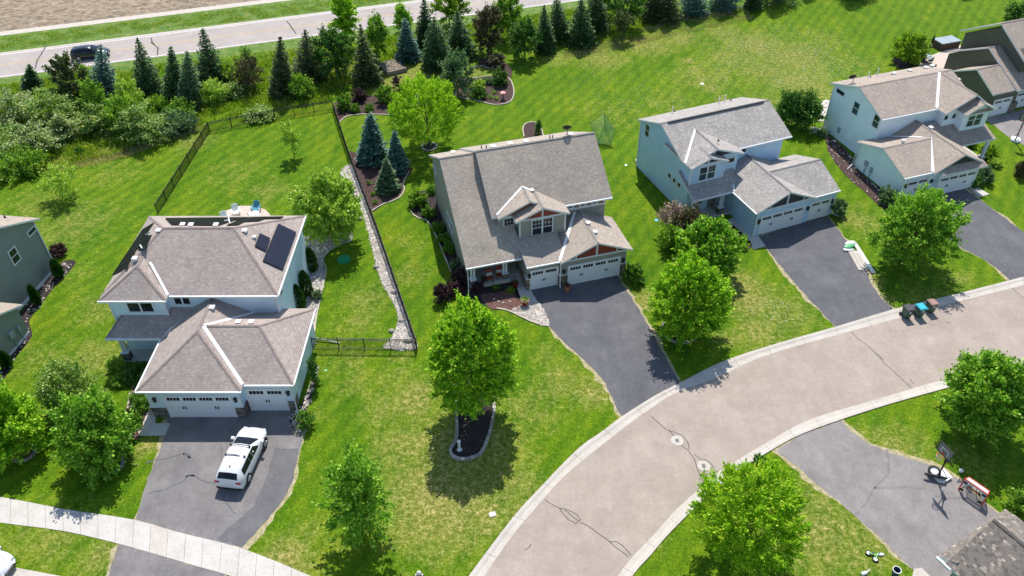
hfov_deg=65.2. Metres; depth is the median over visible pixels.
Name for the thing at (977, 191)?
front walk
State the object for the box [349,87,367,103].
shrub
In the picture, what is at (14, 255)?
window
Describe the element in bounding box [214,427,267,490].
parked suv
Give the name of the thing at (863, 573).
watering can
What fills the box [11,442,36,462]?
stone edging
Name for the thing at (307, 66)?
spruce tree
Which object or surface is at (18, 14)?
field
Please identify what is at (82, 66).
ornamental tree
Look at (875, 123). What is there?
window
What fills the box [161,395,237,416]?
garage door
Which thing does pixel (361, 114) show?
bed edging
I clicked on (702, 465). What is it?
manhole cover
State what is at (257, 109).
shrub
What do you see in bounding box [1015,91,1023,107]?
garage door
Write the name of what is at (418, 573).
fire hydrant
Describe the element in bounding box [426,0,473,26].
ornamental tree
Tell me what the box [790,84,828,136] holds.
shrub
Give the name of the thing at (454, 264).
shrub
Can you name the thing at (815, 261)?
driveway
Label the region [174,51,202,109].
spruce tree
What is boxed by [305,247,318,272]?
arborvitae
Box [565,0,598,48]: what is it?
spruce tree
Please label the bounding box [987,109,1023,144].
driveway
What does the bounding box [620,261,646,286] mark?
shrub
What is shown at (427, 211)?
shrub
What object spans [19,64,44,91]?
spruce tree
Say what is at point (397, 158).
blue spruce
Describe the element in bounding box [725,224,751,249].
mulch bed
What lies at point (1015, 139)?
basketball hoop
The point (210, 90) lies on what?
ornamental tree
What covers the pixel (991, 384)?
maple tree
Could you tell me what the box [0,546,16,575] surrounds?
parked car
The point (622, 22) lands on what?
ornamental tree
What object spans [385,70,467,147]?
maple tree
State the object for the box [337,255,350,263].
saucer sled
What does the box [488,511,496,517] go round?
valve box
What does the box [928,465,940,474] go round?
spare wheel
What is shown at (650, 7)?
spruce tree
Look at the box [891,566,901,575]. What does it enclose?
bucket
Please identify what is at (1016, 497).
shrub
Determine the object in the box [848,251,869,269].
foam board
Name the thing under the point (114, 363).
shrub
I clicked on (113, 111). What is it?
shrub
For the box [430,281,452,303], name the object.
shrub
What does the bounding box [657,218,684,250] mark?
shrub
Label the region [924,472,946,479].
sandbag
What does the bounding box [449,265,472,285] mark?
shrub
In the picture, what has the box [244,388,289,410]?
garage door
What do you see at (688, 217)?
crabapple tree
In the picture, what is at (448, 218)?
window
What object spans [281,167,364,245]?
birch tree
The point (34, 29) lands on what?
field edge
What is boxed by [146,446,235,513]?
crack seal
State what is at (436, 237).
bed edging
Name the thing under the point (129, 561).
driveway
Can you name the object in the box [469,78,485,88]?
shrub
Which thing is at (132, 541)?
sidewalk joint
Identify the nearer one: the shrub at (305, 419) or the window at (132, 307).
the shrub at (305, 419)
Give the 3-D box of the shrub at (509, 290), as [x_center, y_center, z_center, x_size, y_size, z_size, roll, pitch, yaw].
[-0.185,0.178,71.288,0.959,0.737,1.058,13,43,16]
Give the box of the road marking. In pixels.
[0,0,575,76]
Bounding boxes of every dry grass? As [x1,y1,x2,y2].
[41,124,204,174]
[563,7,754,57]
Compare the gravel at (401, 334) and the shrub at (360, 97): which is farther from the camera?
the shrub at (360, 97)
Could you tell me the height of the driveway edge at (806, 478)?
0.001 m
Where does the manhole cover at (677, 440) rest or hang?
on the street
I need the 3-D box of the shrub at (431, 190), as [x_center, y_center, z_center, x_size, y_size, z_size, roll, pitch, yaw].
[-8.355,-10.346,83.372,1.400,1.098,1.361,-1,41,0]
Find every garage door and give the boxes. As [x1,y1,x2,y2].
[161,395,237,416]
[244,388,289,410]
[530,265,558,289]
[567,256,620,283]
[757,205,805,234]
[807,197,831,220]
[904,177,929,196]
[936,169,978,192]
[988,96,1012,116]
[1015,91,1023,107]
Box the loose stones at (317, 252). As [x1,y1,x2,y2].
[304,232,352,343]
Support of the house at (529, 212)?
on the lawn at (554, 412)
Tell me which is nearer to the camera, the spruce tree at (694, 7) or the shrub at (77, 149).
the shrub at (77, 149)
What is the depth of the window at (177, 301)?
63.61 m
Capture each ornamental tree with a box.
[41,50,93,108]
[73,75,114,110]
[74,60,95,81]
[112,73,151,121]
[194,77,229,105]
[219,56,239,82]
[229,50,264,92]
[236,45,258,73]
[309,23,357,79]
[327,0,361,36]
[364,9,391,61]
[391,1,413,39]
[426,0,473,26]
[436,47,476,99]
[471,2,505,57]
[490,0,523,39]
[506,14,544,58]
[600,0,614,19]
[604,0,648,25]
[610,8,636,40]
[671,214,749,277]
[885,31,932,64]
[999,0,1023,20]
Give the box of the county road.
[0,0,579,77]
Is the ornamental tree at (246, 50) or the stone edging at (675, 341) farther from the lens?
the ornamental tree at (246, 50)
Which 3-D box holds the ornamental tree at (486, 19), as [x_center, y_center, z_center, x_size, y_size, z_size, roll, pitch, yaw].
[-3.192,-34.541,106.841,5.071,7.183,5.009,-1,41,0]
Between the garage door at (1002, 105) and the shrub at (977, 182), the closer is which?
the shrub at (977, 182)
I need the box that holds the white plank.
[854,243,874,272]
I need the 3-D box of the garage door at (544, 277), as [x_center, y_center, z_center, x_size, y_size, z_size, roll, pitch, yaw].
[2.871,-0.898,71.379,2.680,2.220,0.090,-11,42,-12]
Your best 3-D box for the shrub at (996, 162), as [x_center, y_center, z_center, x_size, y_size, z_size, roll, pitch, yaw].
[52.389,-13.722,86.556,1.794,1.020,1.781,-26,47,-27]
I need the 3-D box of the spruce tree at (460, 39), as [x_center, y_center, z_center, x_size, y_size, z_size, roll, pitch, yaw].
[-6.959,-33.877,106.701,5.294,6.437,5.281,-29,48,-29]
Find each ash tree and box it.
[0,367,57,473]
[44,383,142,495]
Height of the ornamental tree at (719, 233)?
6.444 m
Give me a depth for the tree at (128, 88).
93.10 m
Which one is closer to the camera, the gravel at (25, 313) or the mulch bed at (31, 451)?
the mulch bed at (31, 451)
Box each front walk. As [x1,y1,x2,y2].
[139,408,169,435]
[512,280,536,303]
[728,217,764,248]
[912,568,928,575]
[969,187,988,196]
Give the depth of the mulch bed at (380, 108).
97.89 m
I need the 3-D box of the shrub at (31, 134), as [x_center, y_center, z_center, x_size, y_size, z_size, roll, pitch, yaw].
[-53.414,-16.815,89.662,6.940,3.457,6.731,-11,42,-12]
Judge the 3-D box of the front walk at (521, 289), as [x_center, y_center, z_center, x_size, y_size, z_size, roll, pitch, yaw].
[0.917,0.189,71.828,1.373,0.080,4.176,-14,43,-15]
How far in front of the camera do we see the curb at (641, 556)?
58.91 m
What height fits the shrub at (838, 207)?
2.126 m
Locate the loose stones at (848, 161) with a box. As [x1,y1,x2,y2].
[828,136,894,203]
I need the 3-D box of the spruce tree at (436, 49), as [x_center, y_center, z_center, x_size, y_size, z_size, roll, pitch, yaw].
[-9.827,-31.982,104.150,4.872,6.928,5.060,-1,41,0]
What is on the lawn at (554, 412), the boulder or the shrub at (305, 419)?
the shrub at (305, 419)
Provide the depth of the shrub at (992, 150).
87.24 m
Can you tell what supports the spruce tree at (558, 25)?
on the lawn at (554, 412)
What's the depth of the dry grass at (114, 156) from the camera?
90.03 m
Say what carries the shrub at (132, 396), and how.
on the gravel at (136, 435)
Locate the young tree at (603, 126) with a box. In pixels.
[590,113,614,145]
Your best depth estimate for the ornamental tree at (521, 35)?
105.36 m
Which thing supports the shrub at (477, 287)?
on the mulch bed at (432, 203)
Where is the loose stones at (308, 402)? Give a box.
[289,366,318,436]
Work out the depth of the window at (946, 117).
85.08 m
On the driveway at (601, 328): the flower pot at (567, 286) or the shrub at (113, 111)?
the flower pot at (567, 286)
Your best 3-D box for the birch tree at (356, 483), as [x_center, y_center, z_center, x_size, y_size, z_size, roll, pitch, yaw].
[-10.053,12.518,50.156,5.360,9.902,5.410,-13,42,-14]
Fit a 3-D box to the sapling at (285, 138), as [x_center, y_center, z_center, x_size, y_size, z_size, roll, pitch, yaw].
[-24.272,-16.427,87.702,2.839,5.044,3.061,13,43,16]
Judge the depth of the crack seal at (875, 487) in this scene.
55.55 m
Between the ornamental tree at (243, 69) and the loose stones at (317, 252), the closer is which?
the loose stones at (317, 252)
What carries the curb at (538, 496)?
on the street
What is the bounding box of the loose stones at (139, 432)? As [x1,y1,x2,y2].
[126,384,146,438]
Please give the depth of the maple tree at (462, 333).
55.39 m
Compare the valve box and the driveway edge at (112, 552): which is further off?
the valve box
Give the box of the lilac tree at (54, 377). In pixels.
[27,354,107,420]
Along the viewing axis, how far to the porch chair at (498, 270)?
72.26 m
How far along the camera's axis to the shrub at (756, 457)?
57.16 m
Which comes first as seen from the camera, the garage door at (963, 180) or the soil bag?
the soil bag
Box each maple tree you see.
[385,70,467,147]
[424,289,522,421]
[646,244,736,352]
[686,455,813,575]
[864,182,973,273]
[930,347,1023,449]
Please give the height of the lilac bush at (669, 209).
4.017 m
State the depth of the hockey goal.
54.35 m
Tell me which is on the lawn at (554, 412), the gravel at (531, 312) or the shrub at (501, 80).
the gravel at (531, 312)
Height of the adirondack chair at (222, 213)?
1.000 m
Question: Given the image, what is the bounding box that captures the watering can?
[860,569,870,575]
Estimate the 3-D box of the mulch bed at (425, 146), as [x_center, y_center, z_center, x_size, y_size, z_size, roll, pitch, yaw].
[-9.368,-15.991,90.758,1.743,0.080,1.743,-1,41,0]
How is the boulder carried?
on the gravel at (401, 334)
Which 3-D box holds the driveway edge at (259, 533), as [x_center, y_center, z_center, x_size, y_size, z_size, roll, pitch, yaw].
[-20.870,13.278,56.907,11.371,0.001,12.511,-1,41,0]
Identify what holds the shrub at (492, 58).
on the mulch bed at (482, 61)
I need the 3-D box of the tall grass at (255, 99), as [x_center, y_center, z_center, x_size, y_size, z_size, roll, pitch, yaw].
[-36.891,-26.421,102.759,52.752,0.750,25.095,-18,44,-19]
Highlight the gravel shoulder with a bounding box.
[0,0,421,53]
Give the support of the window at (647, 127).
in the house at (724, 154)
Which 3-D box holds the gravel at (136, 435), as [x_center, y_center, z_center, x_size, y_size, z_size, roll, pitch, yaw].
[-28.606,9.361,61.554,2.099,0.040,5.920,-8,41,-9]
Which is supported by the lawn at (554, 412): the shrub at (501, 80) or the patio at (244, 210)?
the patio at (244, 210)
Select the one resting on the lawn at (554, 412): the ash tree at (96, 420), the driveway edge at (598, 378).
the driveway edge at (598, 378)
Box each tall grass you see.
[0,36,401,180]
[386,3,643,51]
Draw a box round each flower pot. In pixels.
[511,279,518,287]
[520,294,529,306]
[563,281,571,291]
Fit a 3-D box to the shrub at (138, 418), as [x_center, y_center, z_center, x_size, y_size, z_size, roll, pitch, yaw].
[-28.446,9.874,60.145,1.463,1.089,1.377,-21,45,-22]
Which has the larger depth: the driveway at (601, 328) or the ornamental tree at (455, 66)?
the ornamental tree at (455, 66)
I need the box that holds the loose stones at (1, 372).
[0,263,71,378]
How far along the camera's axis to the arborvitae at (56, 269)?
72.94 m
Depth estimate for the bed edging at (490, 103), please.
99.24 m
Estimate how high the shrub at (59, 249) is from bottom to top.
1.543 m
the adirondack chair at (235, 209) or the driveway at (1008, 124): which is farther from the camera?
the driveway at (1008, 124)
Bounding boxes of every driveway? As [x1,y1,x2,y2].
[109,545,224,575]
[136,410,302,547]
[532,275,679,415]
[758,216,891,326]
[777,421,997,575]
[940,189,1023,279]
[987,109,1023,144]
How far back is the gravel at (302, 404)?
61.48 m
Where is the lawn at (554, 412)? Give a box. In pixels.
[0,0,1023,575]
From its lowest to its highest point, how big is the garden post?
1.050 m
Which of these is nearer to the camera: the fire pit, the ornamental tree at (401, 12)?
the fire pit
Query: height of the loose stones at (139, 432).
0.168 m
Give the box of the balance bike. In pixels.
[865,550,879,561]
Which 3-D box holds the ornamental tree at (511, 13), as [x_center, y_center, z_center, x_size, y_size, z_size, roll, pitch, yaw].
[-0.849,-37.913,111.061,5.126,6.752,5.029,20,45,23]
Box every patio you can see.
[225,206,270,215]
[821,100,829,116]
[919,45,960,68]
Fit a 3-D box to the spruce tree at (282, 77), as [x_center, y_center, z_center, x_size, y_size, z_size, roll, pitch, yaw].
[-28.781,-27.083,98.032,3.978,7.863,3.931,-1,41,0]
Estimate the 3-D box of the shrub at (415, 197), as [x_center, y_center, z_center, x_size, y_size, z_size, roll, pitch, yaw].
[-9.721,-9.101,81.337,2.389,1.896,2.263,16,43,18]
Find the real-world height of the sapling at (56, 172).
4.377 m
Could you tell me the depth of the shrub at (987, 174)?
83.57 m
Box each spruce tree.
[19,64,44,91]
[88,44,122,103]
[130,38,164,100]
[159,46,186,103]
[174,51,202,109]
[195,28,230,87]
[266,37,292,99]
[291,29,331,84]
[350,24,385,88]
[394,17,421,63]
[413,0,434,49]
[419,17,453,72]
[446,10,481,61]
[535,5,556,54]
[549,0,572,43]
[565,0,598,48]
[582,0,611,35]
[639,0,666,23]
[654,0,683,24]
[676,0,712,17]
[708,0,741,13]
[740,0,764,10]
[761,0,800,7]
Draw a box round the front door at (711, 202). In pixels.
[706,198,715,207]
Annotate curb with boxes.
[7,567,57,575]
[469,277,1023,575]
[618,361,1022,575]
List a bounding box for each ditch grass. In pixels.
[0,0,412,52]
[0,0,627,87]
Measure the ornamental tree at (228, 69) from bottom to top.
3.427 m
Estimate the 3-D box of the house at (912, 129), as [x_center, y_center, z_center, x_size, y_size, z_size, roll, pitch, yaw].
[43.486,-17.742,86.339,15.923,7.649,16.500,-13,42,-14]
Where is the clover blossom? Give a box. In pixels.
[704,23,875,89]
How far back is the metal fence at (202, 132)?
86.44 m
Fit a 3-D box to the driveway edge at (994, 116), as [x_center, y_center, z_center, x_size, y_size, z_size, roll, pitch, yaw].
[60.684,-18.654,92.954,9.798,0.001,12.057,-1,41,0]
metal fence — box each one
[154,123,209,213]
[207,99,332,130]
[310,337,417,349]
[332,102,417,348]
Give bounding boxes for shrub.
[0,86,54,132]
[0,118,65,154]
[0,122,41,156]
[0,140,53,182]
[13,85,81,127]
[35,113,86,144]
[48,242,69,257]
[73,102,115,141]
[73,146,83,154]
[96,88,150,140]
[101,98,171,145]
[102,353,126,372]
[106,370,128,387]
[116,360,147,386]
[124,405,136,416]
[126,389,142,403]
[130,395,150,414]
[132,411,143,425]
[141,92,172,116]
[156,104,203,138]
[162,96,197,116]
[221,79,252,99]
[239,103,279,123]
[285,72,320,101]
[295,407,316,431]
[305,354,322,385]
[310,288,323,300]
[334,93,351,113]
[348,103,361,112]
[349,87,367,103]
[363,102,373,111]
[374,82,395,103]
[390,75,402,92]
[407,187,429,209]
[419,204,436,218]
[426,184,434,194]
[430,220,445,232]
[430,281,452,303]
[436,231,450,241]
[441,240,455,254]
[444,277,463,297]
[448,257,461,269]
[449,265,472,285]
[468,85,488,99]
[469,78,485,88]
[469,279,485,293]
[482,75,492,84]
[485,52,506,68]
[491,65,509,86]
[505,286,515,292]
[534,118,542,134]
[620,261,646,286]
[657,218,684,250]
[738,233,748,249]
[752,451,767,464]
[773,85,805,126]
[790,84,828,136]
[816,127,827,137]
[830,197,848,218]
[878,183,897,205]
[965,143,980,148]
[971,175,984,188]
[977,143,1003,159]
[977,165,997,185]
[987,155,1004,167]
[1000,483,1023,514]
[1012,159,1023,176]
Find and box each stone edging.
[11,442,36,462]
[115,456,124,471]
[421,142,437,151]
[449,383,495,460]
[661,322,698,343]
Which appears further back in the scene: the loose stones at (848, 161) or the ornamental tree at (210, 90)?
the ornamental tree at (210, 90)
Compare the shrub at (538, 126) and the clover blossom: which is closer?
the shrub at (538, 126)
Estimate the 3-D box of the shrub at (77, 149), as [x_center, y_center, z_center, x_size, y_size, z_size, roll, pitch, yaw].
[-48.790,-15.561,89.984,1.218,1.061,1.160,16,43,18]
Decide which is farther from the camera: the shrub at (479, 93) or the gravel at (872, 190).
the shrub at (479, 93)
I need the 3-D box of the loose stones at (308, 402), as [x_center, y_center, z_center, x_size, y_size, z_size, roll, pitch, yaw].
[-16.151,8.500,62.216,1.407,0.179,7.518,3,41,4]
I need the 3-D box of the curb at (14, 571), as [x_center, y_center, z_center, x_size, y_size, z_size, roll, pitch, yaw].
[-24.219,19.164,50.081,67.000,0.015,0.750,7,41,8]
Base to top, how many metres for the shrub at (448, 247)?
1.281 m
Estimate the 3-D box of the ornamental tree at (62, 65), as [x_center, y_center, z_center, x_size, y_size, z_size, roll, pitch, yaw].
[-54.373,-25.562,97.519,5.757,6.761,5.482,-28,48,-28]
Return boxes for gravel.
[0,260,75,382]
[129,384,148,438]
[289,366,318,436]
[304,234,352,324]
[341,165,412,350]
[516,305,546,325]
[819,125,895,209]
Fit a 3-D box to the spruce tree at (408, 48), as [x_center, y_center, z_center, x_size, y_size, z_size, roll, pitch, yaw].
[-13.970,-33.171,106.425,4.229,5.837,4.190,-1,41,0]
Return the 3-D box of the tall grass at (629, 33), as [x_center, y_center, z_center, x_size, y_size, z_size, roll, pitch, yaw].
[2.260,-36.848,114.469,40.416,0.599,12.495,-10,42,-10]
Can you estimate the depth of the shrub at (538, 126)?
91.93 m
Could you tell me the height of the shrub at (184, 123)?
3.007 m
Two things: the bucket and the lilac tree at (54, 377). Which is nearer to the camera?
the bucket
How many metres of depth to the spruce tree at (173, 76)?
96.63 m
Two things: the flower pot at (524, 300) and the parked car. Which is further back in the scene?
the flower pot at (524, 300)
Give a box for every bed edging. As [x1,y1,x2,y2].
[314,261,326,330]
[339,113,389,121]
[371,171,409,210]
[411,211,451,271]
[457,75,513,104]
[497,307,548,326]
[522,121,543,136]
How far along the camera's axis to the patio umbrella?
106.57 m
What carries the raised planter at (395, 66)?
on the lawn at (554, 412)
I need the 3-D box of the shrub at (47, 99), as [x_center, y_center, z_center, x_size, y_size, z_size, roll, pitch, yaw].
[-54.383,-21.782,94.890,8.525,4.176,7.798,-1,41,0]
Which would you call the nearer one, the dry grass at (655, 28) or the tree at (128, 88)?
the tree at (128, 88)
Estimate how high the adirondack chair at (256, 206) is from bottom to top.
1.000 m
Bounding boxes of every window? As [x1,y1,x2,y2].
[7,245,21,265]
[26,225,36,237]
[125,303,155,312]
[172,298,191,304]
[446,211,452,234]
[503,217,514,226]
[531,216,553,234]
[644,123,649,138]
[697,164,716,181]
[726,156,735,163]
[835,87,844,97]
[851,100,860,116]
[871,113,880,129]
[943,114,949,120]
[964,114,983,127]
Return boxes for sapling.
[33,160,78,200]
[276,119,304,157]
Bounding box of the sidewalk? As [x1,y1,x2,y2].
[0,497,309,575]
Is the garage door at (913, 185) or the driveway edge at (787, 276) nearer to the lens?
the driveway edge at (787, 276)
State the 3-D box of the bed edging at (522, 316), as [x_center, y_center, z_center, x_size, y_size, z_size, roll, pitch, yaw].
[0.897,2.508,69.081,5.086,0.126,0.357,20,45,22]
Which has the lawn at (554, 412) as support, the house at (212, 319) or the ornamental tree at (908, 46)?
the house at (212, 319)
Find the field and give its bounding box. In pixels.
[0,0,256,31]
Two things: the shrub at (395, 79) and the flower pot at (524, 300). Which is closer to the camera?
the flower pot at (524, 300)
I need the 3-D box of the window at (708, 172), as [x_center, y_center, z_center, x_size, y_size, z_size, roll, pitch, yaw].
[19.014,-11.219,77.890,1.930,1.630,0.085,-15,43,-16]
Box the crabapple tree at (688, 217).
[667,199,712,236]
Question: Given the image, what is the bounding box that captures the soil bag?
[844,243,853,248]
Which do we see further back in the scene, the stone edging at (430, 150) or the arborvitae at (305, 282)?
the stone edging at (430, 150)
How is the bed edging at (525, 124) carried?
on the lawn at (554, 412)
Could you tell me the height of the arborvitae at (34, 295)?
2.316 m
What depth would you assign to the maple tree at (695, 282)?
63.37 m
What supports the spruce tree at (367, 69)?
on the lawn at (554, 412)
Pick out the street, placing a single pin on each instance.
(630, 488)
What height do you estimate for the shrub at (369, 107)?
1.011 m
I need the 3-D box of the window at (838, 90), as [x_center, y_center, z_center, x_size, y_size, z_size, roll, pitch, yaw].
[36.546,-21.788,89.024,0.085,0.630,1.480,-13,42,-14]
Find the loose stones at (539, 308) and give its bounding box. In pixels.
[511,300,549,325]
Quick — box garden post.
[457,440,461,451]
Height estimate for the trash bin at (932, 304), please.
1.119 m
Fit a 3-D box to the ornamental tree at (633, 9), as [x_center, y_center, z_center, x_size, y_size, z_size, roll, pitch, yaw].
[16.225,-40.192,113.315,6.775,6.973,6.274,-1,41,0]
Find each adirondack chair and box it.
[219,211,228,215]
[231,203,240,215]
[250,200,260,210]
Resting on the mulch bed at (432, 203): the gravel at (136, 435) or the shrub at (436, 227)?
the shrub at (436, 227)
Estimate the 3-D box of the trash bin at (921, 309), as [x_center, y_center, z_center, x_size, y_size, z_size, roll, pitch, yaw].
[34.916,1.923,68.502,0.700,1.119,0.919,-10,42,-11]
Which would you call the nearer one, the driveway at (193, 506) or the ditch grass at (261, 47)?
the driveway at (193, 506)
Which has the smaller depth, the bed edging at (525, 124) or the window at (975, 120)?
the window at (975, 120)
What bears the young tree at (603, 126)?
on the lawn at (554, 412)
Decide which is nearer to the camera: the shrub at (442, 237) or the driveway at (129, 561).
the driveway at (129, 561)
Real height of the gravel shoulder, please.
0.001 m
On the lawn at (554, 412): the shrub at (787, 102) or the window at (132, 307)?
the shrub at (787, 102)
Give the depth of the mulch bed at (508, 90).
100.47 m
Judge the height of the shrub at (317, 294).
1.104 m
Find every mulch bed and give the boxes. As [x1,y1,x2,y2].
[15,446,33,458]
[333,93,419,120]
[349,151,411,211]
[409,191,522,306]
[423,144,435,149]
[452,76,512,103]
[452,379,492,459]
[479,58,511,77]
[481,291,521,310]
[523,122,542,137]
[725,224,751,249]
[893,57,918,68]
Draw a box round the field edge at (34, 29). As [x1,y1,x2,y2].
[0,0,287,35]
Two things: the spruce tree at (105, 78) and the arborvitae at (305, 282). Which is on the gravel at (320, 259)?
the arborvitae at (305, 282)
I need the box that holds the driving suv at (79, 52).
[70,44,109,60]
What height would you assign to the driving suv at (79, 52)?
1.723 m
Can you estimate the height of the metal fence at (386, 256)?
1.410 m
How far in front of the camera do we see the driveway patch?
55.40 m
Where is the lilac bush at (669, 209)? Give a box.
[654,197,686,230]
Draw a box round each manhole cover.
[671,436,682,445]
[697,460,709,470]
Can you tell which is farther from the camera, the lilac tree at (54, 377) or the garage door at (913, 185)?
the garage door at (913, 185)
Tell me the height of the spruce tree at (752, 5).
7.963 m
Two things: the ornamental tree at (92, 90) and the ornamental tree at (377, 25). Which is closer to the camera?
the ornamental tree at (92, 90)
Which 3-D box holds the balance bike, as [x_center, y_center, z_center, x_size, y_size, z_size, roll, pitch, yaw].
[23.227,17.241,51.514,0.882,0.164,0.745,12,42,14]
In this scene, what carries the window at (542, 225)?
in the house at (529, 212)
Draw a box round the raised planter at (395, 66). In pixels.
[377,56,406,76]
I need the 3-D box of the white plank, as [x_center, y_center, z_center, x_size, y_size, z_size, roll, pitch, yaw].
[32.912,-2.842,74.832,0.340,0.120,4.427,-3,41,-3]
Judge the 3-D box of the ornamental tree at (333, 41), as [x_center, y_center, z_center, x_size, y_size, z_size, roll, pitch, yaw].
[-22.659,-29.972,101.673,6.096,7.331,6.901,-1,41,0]
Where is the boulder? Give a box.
[404,337,412,342]
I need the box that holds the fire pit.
[247,209,259,215]
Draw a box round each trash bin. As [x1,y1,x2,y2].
[899,304,915,318]
[913,303,927,316]
[926,298,939,312]
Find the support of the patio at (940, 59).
on the lawn at (554, 412)
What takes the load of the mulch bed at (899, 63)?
on the lawn at (554, 412)
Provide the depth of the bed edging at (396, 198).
82.96 m
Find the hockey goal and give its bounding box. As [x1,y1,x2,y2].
[958,477,989,505]
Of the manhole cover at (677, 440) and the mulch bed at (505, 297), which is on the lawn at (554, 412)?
the mulch bed at (505, 297)
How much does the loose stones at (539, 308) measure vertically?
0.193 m
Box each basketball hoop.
[934,440,953,482]
[1010,113,1023,142]
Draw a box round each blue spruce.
[354,112,387,168]
[374,158,400,195]
[386,130,409,176]
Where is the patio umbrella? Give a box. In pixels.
[928,35,934,54]
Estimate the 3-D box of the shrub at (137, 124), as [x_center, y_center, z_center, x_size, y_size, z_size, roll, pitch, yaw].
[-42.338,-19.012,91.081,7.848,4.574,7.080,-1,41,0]
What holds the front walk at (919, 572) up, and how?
on the lawn at (554, 412)
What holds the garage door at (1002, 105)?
in the house at (987, 65)
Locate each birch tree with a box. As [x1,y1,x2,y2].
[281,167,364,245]
[311,438,400,551]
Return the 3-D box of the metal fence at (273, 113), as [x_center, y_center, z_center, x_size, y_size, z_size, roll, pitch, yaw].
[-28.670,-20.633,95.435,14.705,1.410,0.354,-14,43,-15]
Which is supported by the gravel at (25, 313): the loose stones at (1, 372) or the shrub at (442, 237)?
the loose stones at (1, 372)
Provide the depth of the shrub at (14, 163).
86.40 m
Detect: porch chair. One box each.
[485,268,493,282]
[495,265,502,279]
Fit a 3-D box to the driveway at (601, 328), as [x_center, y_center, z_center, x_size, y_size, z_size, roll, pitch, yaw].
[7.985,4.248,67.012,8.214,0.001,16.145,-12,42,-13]
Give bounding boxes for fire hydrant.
[415,571,422,575]
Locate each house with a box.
[0,215,51,366]
[97,215,339,416]
[428,125,632,293]
[636,95,840,235]
[823,64,997,200]
[935,509,1023,575]
[943,18,1023,116]
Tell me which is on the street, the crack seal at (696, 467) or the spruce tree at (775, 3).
the crack seal at (696, 467)
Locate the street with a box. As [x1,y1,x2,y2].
[485,285,1023,575]
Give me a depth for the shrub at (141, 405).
61.08 m
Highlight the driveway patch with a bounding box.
[217,448,298,546]
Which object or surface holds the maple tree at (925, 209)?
on the lawn at (554, 412)
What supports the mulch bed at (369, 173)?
on the lawn at (554, 412)
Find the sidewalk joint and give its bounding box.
[10,506,291,574]
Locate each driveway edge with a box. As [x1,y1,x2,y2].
[106,544,226,575]
[133,408,307,549]
[531,275,681,416]
[758,215,894,327]
[771,419,999,568]
[929,188,1016,280]
[986,109,1020,135]
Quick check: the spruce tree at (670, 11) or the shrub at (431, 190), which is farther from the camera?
the spruce tree at (670, 11)
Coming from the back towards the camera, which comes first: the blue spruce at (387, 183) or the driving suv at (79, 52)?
the driving suv at (79, 52)
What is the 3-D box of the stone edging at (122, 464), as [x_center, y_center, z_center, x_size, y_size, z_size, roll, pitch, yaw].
[-28.808,12.711,57.567,1.779,0.185,1.768,-1,41,0]
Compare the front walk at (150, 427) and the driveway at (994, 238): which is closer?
the front walk at (150, 427)
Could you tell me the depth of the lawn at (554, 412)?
71.19 m
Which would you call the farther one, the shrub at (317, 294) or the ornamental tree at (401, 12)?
the ornamental tree at (401, 12)
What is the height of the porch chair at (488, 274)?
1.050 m
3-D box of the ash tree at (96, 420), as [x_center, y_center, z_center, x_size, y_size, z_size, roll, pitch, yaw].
[-29.644,9.780,55.564,5.835,7.368,6.257,-1,41,0]
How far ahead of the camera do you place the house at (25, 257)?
69.39 m
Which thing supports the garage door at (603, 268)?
in the house at (529, 212)
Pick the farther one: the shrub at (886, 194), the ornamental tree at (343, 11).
the ornamental tree at (343, 11)
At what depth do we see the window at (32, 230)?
71.06 m
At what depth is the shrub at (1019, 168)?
84.47 m
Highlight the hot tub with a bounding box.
[933,35,961,50]
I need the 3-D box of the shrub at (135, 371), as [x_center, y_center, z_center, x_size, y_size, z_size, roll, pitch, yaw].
[-30.145,6.552,63.882,2.767,1.301,2.809,-1,41,0]
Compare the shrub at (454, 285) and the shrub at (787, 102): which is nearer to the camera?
the shrub at (454, 285)
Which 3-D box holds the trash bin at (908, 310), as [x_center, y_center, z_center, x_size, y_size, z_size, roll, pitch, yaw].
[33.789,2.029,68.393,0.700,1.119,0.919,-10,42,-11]
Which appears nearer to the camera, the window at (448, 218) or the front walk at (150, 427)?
the front walk at (150, 427)
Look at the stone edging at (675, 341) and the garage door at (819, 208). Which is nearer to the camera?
the stone edging at (675, 341)
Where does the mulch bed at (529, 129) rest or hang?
on the lawn at (554, 412)
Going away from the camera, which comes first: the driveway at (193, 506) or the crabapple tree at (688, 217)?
the driveway at (193, 506)
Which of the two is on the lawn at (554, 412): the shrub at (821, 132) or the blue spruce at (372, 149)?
the shrub at (821, 132)
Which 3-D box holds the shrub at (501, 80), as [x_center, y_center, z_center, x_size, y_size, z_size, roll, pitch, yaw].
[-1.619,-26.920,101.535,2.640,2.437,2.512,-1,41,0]
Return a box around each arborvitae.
[0,350,12,367]
[26,284,41,304]
[49,258,63,277]
[293,284,306,307]
[299,269,313,296]
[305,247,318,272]
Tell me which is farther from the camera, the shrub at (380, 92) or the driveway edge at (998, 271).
the shrub at (380, 92)
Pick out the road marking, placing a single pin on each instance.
(226, 35)
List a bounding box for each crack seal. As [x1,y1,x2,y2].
[34,21,296,68]
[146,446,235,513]
[525,288,1023,556]
[855,449,962,515]
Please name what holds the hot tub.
on the patio at (940, 59)
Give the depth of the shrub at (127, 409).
60.89 m
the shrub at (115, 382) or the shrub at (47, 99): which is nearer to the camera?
the shrub at (115, 382)

